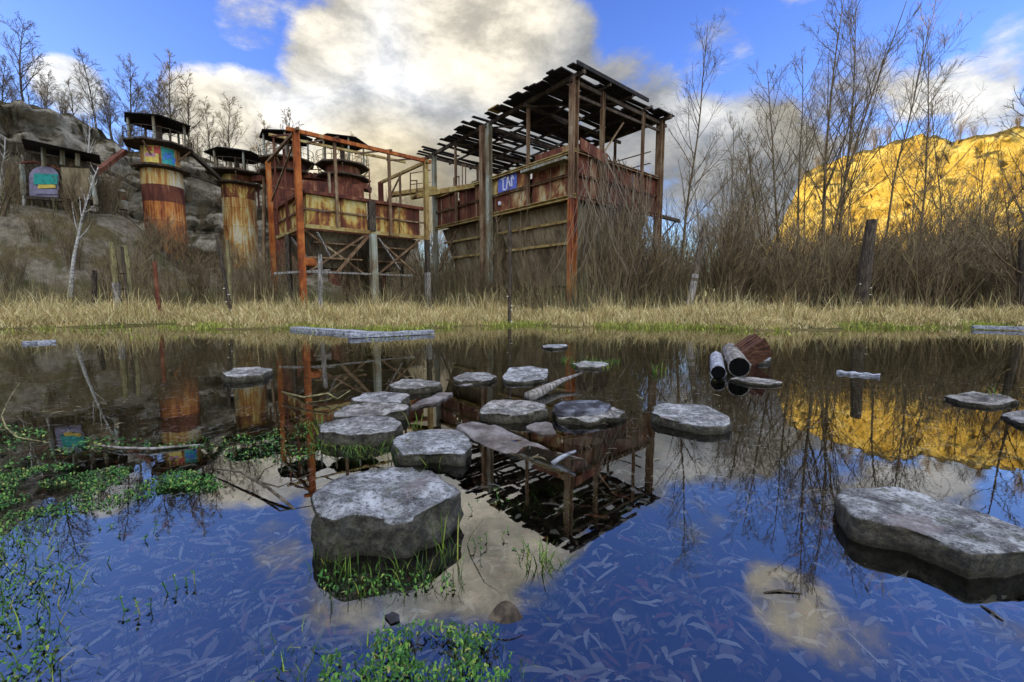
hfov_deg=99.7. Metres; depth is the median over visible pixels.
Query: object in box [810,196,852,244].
bare tree
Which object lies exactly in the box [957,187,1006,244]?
bare tree
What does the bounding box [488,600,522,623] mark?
rounded rock
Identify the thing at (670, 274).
sapling
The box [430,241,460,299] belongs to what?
shrub
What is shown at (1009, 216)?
bare tree
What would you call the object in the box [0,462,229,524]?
water weeds
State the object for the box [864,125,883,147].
shrub
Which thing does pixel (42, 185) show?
graffiti bin
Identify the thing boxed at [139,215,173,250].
shrub
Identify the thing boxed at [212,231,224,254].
shrub
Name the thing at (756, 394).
slab
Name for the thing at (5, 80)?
birch tree
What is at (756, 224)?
shrub
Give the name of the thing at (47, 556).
water grass
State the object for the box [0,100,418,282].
cliff
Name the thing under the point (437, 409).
slab
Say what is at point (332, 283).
sapling
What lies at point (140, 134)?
shrub
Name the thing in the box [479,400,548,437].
stepping stone
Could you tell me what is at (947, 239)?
shrub
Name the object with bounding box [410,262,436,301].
sapling
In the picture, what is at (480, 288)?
shrub
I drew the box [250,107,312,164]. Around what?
birch tree
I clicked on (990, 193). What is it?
bare tree
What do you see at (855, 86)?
bare tree
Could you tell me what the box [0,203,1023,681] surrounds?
ground
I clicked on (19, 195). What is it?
shrub
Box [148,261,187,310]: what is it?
shrub
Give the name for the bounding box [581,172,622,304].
sapling
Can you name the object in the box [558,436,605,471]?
sunken block
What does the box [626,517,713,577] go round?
water weeds
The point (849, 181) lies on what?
bare tree
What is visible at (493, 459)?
slab
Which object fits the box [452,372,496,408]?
stepping stone
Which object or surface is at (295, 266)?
shrub
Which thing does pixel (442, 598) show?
pebble
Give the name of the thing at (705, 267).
shrub
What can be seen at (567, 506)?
water grass
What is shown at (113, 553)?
water plant
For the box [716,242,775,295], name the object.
shrub
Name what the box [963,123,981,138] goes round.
shrub
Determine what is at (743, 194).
bare tree
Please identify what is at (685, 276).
shrub
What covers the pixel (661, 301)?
dry reeds
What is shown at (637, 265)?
sapling
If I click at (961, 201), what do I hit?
shrub
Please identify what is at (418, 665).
water weeds
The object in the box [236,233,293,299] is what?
shrub
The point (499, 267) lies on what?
sapling
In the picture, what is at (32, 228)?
shrub
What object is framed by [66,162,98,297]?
birch tree
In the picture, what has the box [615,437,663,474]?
sunken block
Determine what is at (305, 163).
silo
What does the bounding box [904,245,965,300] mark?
shrub
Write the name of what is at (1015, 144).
hill
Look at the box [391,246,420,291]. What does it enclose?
shrub
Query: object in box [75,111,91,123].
shrub
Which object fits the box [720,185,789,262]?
shrub
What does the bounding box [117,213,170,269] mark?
shrub
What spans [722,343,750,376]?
pipe
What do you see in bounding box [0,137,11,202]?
birch tree
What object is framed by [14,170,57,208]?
shrub
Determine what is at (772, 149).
bare tree
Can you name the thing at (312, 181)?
catwalk
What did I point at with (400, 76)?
sky
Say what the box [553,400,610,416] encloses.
slab
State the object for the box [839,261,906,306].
shrub
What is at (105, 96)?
birch tree
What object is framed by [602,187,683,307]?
shrub
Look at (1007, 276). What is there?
shrub
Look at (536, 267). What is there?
sapling
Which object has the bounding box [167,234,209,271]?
shrub
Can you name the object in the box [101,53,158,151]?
birch tree
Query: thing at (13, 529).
water weeds
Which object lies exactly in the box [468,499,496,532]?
water plant
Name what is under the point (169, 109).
birch tree
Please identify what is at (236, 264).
shrub
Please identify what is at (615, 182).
dead creeper
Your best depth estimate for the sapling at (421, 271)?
21.39 m
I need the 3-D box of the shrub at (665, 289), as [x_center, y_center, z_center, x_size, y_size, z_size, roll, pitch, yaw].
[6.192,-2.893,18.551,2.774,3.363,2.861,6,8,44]
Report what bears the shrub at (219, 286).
on the ground at (762, 547)
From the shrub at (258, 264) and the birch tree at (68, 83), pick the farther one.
the birch tree at (68, 83)
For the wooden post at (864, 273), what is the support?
on the ground at (762, 547)
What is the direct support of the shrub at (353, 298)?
on the ground at (762, 547)
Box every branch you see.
[1,382,49,442]
[94,444,204,449]
[214,464,311,521]
[281,390,350,403]
[524,372,582,401]
[551,450,575,465]
[764,589,801,593]
[980,605,1003,620]
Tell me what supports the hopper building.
on the ground at (762, 547)
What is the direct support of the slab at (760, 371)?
on the ground at (762, 547)
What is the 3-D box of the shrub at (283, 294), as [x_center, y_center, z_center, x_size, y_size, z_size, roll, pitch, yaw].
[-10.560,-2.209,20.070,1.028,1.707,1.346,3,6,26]
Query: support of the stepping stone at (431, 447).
on the ground at (762, 547)
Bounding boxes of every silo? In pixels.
[97,112,221,263]
[203,146,264,268]
[258,129,314,275]
[314,133,370,285]
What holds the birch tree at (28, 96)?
on the cliff
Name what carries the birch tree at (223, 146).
on the cliff
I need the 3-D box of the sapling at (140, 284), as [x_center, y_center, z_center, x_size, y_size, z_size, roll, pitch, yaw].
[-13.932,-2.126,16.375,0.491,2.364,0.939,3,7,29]
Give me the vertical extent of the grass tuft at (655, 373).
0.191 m
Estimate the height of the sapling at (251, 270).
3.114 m
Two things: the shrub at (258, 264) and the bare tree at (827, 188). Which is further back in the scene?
the bare tree at (827, 188)
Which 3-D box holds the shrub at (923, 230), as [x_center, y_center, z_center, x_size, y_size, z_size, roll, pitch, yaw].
[17.760,-3.876,18.448,3.851,5.431,3.732,-4,7,-37]
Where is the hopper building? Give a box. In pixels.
[416,60,680,306]
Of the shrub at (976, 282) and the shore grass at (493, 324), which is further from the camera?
the shrub at (976, 282)
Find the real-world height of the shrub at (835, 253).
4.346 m
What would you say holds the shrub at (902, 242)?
on the ground at (762, 547)
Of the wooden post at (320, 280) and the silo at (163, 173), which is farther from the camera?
the silo at (163, 173)
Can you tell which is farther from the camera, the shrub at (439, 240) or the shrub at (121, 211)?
the shrub at (439, 240)
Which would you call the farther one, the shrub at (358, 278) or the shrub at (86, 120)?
the shrub at (86, 120)
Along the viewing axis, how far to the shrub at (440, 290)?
21.86 m
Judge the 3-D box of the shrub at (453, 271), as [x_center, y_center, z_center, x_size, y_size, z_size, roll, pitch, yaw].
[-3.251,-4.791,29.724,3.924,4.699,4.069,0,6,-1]
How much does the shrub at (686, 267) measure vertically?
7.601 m
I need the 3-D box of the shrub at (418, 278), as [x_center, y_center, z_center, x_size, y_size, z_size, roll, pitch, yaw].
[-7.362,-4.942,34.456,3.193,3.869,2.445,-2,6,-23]
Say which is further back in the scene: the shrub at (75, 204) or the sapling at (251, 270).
the shrub at (75, 204)
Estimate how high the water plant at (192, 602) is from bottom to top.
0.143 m
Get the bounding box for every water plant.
[57,556,110,595]
[98,523,122,561]
[107,520,158,573]
[115,595,170,657]
[162,570,199,630]
[458,536,482,579]
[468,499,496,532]
[471,525,508,569]
[495,488,517,529]
[510,545,543,580]
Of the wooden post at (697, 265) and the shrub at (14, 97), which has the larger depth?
the shrub at (14, 97)
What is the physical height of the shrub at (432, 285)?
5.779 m
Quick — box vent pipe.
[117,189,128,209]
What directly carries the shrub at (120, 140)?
on the cliff
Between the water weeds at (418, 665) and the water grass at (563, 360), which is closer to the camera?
the water weeds at (418, 665)
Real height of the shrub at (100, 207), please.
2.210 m
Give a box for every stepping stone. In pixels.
[222,367,272,406]
[310,467,463,594]
[316,416,402,476]
[333,401,409,434]
[350,391,410,431]
[389,379,442,406]
[389,429,472,496]
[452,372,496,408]
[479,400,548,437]
[501,366,548,403]
[542,344,567,364]
[549,407,626,454]
[571,361,609,389]
[649,403,732,465]
[834,486,1023,612]
[943,391,1019,438]
[999,410,1023,456]
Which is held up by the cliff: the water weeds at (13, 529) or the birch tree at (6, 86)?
the birch tree at (6, 86)
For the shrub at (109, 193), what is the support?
on the ground at (762, 547)
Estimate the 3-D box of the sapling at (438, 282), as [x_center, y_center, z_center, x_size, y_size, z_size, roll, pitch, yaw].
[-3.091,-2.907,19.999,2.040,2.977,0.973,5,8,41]
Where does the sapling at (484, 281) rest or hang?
on the ground at (762, 547)
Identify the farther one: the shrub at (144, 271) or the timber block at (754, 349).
the shrub at (144, 271)
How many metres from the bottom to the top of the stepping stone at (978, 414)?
0.276 m
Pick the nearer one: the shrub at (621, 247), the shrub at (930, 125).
the shrub at (621, 247)
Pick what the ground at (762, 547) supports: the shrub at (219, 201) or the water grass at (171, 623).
the water grass at (171, 623)
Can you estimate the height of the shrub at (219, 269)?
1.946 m
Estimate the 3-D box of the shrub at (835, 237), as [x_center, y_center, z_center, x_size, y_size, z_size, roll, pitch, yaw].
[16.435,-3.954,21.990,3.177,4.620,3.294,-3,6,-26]
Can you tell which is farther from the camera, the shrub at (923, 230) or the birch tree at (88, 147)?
the birch tree at (88, 147)
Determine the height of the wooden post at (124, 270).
2.555 m
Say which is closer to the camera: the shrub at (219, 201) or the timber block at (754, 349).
the timber block at (754, 349)
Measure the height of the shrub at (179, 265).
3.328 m
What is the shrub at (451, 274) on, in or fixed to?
on the ground at (762, 547)
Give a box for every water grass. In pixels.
[0,512,114,681]
[63,518,285,681]
[250,611,539,681]
[302,431,399,472]
[306,542,465,627]
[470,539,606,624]
[501,481,640,545]
[561,355,619,370]
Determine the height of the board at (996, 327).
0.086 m
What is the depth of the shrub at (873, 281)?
16.27 m
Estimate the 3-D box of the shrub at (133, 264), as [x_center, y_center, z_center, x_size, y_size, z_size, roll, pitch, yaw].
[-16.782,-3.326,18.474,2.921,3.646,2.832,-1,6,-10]
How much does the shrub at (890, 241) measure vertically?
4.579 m
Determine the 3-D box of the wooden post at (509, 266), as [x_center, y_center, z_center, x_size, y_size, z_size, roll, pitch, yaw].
[-0.072,-1.960,12.864,0.191,3.365,0.133,0,6,0]
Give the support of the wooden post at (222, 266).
on the ground at (762, 547)
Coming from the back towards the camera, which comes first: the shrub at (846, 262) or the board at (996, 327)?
the shrub at (846, 262)
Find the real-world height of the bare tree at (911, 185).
12.393 m
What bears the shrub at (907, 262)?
on the ground at (762, 547)
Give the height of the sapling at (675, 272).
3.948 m
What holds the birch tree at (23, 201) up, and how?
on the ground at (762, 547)
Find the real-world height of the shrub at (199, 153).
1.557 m
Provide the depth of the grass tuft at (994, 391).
3.46 m
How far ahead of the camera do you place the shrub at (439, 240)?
46.23 m
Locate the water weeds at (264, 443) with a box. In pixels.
[146,420,321,474]
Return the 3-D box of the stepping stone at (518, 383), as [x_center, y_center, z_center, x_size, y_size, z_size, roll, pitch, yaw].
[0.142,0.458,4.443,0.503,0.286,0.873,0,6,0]
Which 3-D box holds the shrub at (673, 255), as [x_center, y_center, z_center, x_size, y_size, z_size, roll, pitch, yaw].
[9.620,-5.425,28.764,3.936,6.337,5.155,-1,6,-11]
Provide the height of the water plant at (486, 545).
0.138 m
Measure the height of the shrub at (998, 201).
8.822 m
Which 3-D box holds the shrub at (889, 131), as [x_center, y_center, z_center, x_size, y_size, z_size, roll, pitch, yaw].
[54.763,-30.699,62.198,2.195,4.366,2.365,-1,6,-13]
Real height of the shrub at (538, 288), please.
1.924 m
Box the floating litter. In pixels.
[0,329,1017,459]
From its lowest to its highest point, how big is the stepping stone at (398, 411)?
0.322 m
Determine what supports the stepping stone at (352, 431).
on the ground at (762, 547)
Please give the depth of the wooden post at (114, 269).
14.59 m
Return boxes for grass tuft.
[300,415,322,449]
[378,446,397,467]
[405,412,426,431]
[426,485,484,577]
[512,536,577,590]
[650,362,667,378]
[983,384,1008,396]
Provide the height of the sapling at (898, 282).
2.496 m
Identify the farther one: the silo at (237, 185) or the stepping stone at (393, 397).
the silo at (237, 185)
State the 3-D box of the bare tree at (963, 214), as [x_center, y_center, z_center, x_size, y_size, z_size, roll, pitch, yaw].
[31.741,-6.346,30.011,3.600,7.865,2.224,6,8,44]
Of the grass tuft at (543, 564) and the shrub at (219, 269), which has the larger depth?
the shrub at (219, 269)
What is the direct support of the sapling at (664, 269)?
on the ground at (762, 547)
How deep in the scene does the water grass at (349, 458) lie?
2.26 m
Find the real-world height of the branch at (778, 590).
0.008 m
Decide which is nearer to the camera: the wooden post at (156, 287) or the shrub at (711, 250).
the wooden post at (156, 287)
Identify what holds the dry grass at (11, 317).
on the ground at (762, 547)
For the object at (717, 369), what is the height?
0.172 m
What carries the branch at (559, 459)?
on the slab at (493, 459)
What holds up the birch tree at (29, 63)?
on the cliff
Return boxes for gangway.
[392,164,478,199]
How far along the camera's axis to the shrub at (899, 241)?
18.49 m
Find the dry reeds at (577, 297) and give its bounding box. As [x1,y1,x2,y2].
[272,249,691,314]
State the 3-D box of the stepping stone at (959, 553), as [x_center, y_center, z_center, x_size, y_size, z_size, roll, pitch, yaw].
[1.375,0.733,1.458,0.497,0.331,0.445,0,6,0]
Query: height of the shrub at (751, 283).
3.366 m
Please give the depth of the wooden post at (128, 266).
14.60 m
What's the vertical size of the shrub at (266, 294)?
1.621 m
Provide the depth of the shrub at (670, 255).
25.10 m
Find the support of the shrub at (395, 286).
on the ground at (762, 547)
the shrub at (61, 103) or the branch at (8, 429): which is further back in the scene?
the shrub at (61, 103)
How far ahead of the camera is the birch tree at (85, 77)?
33.05 m
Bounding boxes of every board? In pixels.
[22,339,55,343]
[290,327,380,333]
[347,329,433,337]
[836,370,879,378]
[971,325,1023,329]
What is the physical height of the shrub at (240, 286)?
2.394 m
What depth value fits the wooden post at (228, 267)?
14.40 m
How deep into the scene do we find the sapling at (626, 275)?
15.38 m
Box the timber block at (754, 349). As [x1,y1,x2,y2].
[733,333,772,368]
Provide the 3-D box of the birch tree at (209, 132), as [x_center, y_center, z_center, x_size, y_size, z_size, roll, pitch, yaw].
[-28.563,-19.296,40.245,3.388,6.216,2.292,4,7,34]
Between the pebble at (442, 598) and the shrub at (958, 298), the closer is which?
the pebble at (442, 598)
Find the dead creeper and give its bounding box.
[547,147,682,303]
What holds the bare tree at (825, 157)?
on the ground at (762, 547)
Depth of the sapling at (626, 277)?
16.10 m
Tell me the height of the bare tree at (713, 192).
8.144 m
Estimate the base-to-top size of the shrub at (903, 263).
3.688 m
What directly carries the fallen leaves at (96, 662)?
on the ground at (762, 547)
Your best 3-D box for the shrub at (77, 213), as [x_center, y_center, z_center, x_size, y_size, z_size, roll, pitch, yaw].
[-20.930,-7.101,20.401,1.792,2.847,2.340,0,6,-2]
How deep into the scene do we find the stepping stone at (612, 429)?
2.78 m
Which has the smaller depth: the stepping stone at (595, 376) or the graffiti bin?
the stepping stone at (595, 376)
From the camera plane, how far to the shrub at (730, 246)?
16.24 m
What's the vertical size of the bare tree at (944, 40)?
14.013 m
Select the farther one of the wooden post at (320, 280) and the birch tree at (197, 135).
the birch tree at (197, 135)
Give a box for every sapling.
[133,260,154,306]
[134,230,175,306]
[209,239,244,307]
[242,228,257,302]
[310,251,349,304]
[351,241,373,305]
[375,259,403,302]
[404,249,437,298]
[410,240,444,304]
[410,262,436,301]
[421,202,456,301]
[434,250,461,305]
[438,240,475,305]
[468,203,489,303]
[479,225,507,307]
[488,197,511,305]
[500,179,534,308]
[514,220,569,310]
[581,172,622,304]
[610,195,635,308]
[611,239,634,304]
[627,215,644,309]
[639,233,674,307]
[640,223,694,300]
[640,229,670,309]
[656,240,674,307]
[716,257,759,305]
[774,257,824,305]
[824,250,848,308]
[887,250,914,307]
[912,264,942,307]
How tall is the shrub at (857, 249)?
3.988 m
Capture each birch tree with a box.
[0,11,50,100]
[0,54,25,100]
[0,68,15,101]
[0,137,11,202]
[15,69,39,104]
[18,155,26,204]
[31,70,59,107]
[54,45,106,127]
[58,76,83,114]
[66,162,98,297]
[69,105,99,152]
[84,89,119,139]
[86,78,125,138]
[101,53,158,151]
[113,122,138,151]
[126,68,182,135]
[141,49,197,140]
[167,69,213,139]
[190,122,207,154]
[192,95,220,159]
[200,132,222,164]
[214,93,248,166]
[216,133,227,166]
[247,111,272,191]
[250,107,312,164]
[326,132,368,195]
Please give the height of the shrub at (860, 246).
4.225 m
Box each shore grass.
[1,324,1007,339]
[2,318,1021,332]
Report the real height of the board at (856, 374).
0.046 m
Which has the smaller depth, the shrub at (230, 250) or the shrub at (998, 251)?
the shrub at (998, 251)
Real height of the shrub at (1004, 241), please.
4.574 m
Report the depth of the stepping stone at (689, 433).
2.62 m
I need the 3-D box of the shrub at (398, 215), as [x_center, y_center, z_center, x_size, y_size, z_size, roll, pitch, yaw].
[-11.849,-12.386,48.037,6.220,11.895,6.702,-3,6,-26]
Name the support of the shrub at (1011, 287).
on the ground at (762, 547)
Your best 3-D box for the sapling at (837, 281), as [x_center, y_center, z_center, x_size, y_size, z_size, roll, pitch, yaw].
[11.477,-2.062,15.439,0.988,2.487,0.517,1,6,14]
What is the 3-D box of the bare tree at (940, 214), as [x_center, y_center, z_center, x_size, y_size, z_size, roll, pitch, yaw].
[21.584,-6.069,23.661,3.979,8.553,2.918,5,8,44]
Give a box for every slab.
[409,392,453,431]
[455,422,592,503]
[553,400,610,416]
[730,377,782,411]
[751,357,770,378]
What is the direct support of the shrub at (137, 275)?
on the ground at (762, 547)
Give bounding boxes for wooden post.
[90,270,97,308]
[109,242,121,311]
[119,247,129,304]
[123,245,133,306]
[152,261,161,316]
[215,235,232,312]
[226,240,232,304]
[318,254,322,308]
[507,217,511,322]
[685,226,706,306]
[853,219,877,308]
[1018,240,1023,307]
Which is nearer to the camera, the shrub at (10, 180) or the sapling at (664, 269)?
the sapling at (664, 269)
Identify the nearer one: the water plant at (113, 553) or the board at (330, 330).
the water plant at (113, 553)
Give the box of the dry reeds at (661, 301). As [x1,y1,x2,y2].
[0,188,1023,316]
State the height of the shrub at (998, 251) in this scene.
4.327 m
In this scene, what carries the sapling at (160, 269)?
on the ground at (762, 547)
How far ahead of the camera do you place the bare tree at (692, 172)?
20.97 m
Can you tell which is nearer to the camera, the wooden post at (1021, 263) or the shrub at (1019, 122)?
the wooden post at (1021, 263)
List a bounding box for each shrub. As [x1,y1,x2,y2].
[0,143,33,215]
[0,147,30,205]
[0,154,20,203]
[0,238,41,291]
[1,75,32,101]
[1,111,16,133]
[6,163,37,205]
[10,204,51,241]
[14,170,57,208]
[27,78,60,107]
[32,200,46,206]
[34,159,97,222]
[36,211,95,269]
[48,85,72,113]
[57,177,90,221]
[61,256,122,305]
[68,223,159,300]
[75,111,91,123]
[89,157,139,216]
[94,171,115,213]
[95,156,136,215]
[99,175,123,211]
[111,125,125,146]
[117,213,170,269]
[118,252,160,303]
[131,126,152,151]
[131,247,167,287]
[136,210,208,269]
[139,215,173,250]
[140,281,169,301]
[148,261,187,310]
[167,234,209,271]
[167,237,199,265]
[176,242,219,303]
[183,133,197,152]
[186,178,198,200]
[187,252,217,287]
[194,145,207,157]
[194,199,209,223]
[196,244,224,272]
[197,256,239,303]
[203,255,239,283]
[207,234,241,274]
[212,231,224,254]
[212,233,267,297]
[215,192,221,205]
[226,262,249,303]
[234,251,281,305]
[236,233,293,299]
[244,279,282,304]
[246,253,263,283]
[260,268,293,309]
[260,275,294,302]
[264,230,298,302]
[266,248,315,295]
[280,281,295,302]
[328,261,378,306]
[336,272,365,307]
[344,264,379,298]
[347,262,370,303]
[370,272,398,297]
[373,182,430,277]
[378,256,421,301]
[380,257,419,304]
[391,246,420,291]
[405,256,431,300]
[406,228,450,291]
[406,260,431,299]
[408,239,453,294]
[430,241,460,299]
[433,281,448,301]
[438,243,470,300]
[444,247,457,297]
[452,258,478,302]
[467,258,496,306]
[480,246,534,309]
[512,266,559,310]
[557,236,633,305]
[579,183,683,308]
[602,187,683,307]
[626,231,673,308]
[633,237,687,307]
[635,224,696,289]
[637,216,690,300]
[643,180,720,298]
[672,224,700,300]
[673,175,777,308]
[673,253,695,300]
[674,236,702,298]
[683,215,720,301]
[684,159,782,303]
[684,210,759,281]
[688,217,769,307]
[709,207,773,304]
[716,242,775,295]
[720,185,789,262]
[738,244,817,308]
[741,216,793,305]
[741,241,770,303]
[742,196,821,304]
[742,197,840,307]
[743,221,845,308]
[744,220,818,298]
[758,204,857,306]
[772,207,890,310]
[799,203,880,302]
[804,220,911,298]
[804,234,858,307]
[805,210,913,305]
[805,219,879,306]
[815,217,857,298]
[815,227,903,307]
[821,208,875,244]
[824,212,906,306]
[826,205,926,300]
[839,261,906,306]
[849,212,944,305]
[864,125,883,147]
[873,241,919,307]
[874,219,959,306]
[877,177,1015,249]
[877,225,942,296]
[878,188,996,305]
[878,216,974,309]
[880,116,900,143]
[888,235,928,303]
[892,210,1013,308]
[895,163,1023,265]
[902,226,994,309]
[903,203,1023,312]
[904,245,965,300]
[908,217,997,282]
[917,159,1023,252]
[921,116,942,136]
[949,236,1013,309]
[953,117,970,141]
[957,232,1013,309]
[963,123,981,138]
[963,221,1017,309]
[966,210,1017,307]
[967,196,1023,310]
[967,206,1023,307]
[974,219,1022,277]
[975,225,1017,296]
[999,255,1017,307]
[1001,268,1017,305]
[1012,110,1023,127]
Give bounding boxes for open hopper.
[265,126,430,308]
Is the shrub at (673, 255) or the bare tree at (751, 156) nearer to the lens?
the bare tree at (751, 156)
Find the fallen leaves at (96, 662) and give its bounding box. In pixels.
[0,372,1023,681]
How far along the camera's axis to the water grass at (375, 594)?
1.25 m
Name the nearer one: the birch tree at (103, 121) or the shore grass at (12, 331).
the shore grass at (12, 331)
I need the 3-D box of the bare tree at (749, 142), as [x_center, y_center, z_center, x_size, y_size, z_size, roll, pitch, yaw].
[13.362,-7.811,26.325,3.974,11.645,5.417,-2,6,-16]
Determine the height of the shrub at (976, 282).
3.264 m
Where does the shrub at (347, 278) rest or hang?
on the ground at (762, 547)
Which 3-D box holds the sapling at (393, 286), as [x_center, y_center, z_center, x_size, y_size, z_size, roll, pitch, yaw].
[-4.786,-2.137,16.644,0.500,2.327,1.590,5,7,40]
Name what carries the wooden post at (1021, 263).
on the ground at (762, 547)
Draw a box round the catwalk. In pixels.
[251,168,371,263]
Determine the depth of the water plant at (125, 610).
1.10 m
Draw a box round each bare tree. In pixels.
[659,9,749,289]
[671,156,747,296]
[693,110,767,243]
[695,186,728,297]
[699,106,788,252]
[709,126,788,304]
[722,155,772,248]
[733,153,809,293]
[737,42,849,282]
[737,59,821,295]
[764,0,961,291]
[782,0,941,305]
[787,94,891,242]
[800,139,861,250]
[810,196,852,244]
[825,168,883,257]
[858,0,990,242]
[870,36,1007,252]
[871,148,957,243]
[874,82,980,250]
[925,130,1021,303]
[938,85,1023,288]
[956,195,976,239]
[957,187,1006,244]
[981,190,1023,248]
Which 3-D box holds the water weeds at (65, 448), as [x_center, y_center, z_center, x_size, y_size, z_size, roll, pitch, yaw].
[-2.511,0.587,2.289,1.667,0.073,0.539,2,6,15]
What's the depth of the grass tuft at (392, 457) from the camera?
2.12 m
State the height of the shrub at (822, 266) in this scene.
4.131 m
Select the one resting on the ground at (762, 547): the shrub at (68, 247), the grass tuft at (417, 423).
the shrub at (68, 247)
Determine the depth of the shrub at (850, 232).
21.70 m
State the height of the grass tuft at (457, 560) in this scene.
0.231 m
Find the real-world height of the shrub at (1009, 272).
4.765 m
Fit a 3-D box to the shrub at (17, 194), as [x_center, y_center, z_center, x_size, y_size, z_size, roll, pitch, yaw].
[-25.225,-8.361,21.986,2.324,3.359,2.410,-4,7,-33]
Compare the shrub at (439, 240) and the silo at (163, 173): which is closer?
the silo at (163, 173)
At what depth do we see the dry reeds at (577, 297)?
16.61 m
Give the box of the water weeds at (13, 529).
[0,510,69,681]
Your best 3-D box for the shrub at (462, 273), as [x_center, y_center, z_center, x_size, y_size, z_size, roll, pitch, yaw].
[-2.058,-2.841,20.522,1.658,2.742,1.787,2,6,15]
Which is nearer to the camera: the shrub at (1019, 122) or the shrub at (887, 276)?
the shrub at (887, 276)
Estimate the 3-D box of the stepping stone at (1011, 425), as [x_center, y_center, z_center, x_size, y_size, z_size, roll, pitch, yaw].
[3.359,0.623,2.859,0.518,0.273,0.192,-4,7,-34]
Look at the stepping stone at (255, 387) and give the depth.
4.19 m
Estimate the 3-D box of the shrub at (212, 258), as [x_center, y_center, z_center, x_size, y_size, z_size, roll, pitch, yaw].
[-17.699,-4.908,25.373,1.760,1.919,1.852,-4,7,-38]
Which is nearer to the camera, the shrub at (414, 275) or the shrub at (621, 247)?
the shrub at (621, 247)
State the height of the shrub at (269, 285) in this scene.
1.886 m
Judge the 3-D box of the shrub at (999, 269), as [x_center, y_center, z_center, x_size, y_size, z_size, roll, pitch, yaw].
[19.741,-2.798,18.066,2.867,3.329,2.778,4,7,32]
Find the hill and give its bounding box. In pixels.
[767,126,1023,261]
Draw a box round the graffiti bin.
[19,138,100,205]
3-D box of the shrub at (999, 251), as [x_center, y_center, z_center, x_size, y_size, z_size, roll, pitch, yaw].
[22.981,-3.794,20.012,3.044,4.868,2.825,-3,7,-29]
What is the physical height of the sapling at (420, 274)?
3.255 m
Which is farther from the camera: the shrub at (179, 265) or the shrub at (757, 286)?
the shrub at (179, 265)
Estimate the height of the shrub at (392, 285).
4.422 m
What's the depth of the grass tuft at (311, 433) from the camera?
2.49 m
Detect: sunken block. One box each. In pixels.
[453,383,479,411]
[524,422,556,451]
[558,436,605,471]
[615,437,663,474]
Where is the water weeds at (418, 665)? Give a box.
[317,619,512,681]
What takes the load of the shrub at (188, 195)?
on the cliff
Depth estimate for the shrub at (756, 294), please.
18.30 m
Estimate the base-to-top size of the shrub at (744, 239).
5.937 m
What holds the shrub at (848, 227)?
on the ground at (762, 547)
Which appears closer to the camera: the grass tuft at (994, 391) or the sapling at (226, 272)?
the grass tuft at (994, 391)
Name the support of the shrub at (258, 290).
on the ground at (762, 547)
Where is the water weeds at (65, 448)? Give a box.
[0,423,202,475]
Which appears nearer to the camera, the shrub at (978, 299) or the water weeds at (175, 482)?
the water weeds at (175, 482)
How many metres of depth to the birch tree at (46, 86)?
31.45 m
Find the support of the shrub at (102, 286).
on the ground at (762, 547)
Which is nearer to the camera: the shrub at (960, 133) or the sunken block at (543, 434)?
the sunken block at (543, 434)
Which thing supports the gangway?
attached to the hopper building
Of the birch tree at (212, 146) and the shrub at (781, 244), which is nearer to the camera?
the shrub at (781, 244)
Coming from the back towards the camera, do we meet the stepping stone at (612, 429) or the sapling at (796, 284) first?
the sapling at (796, 284)
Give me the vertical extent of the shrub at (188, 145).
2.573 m
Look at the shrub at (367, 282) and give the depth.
22.30 m
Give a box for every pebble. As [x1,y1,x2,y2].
[385,612,399,649]
[415,578,455,621]
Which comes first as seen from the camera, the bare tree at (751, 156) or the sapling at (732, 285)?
the sapling at (732, 285)
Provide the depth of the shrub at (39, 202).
22.95 m
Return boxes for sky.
[0,0,1023,296]
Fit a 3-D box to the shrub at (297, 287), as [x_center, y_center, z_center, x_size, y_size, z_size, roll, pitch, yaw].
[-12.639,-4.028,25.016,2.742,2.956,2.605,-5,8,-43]
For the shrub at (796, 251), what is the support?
on the ground at (762, 547)
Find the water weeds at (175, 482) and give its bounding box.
[164,469,217,489]
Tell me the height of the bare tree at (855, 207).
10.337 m
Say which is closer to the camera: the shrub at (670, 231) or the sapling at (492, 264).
the sapling at (492, 264)
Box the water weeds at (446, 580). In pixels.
[315,569,456,611]
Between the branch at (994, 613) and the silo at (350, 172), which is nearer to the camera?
the branch at (994, 613)
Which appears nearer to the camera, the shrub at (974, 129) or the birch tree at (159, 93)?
the birch tree at (159, 93)
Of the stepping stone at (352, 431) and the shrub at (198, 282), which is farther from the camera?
the shrub at (198, 282)
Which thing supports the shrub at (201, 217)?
on the cliff
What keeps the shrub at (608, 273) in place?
on the ground at (762, 547)
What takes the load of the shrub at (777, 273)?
on the ground at (762, 547)
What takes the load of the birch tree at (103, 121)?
on the cliff
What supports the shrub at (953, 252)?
on the ground at (762, 547)

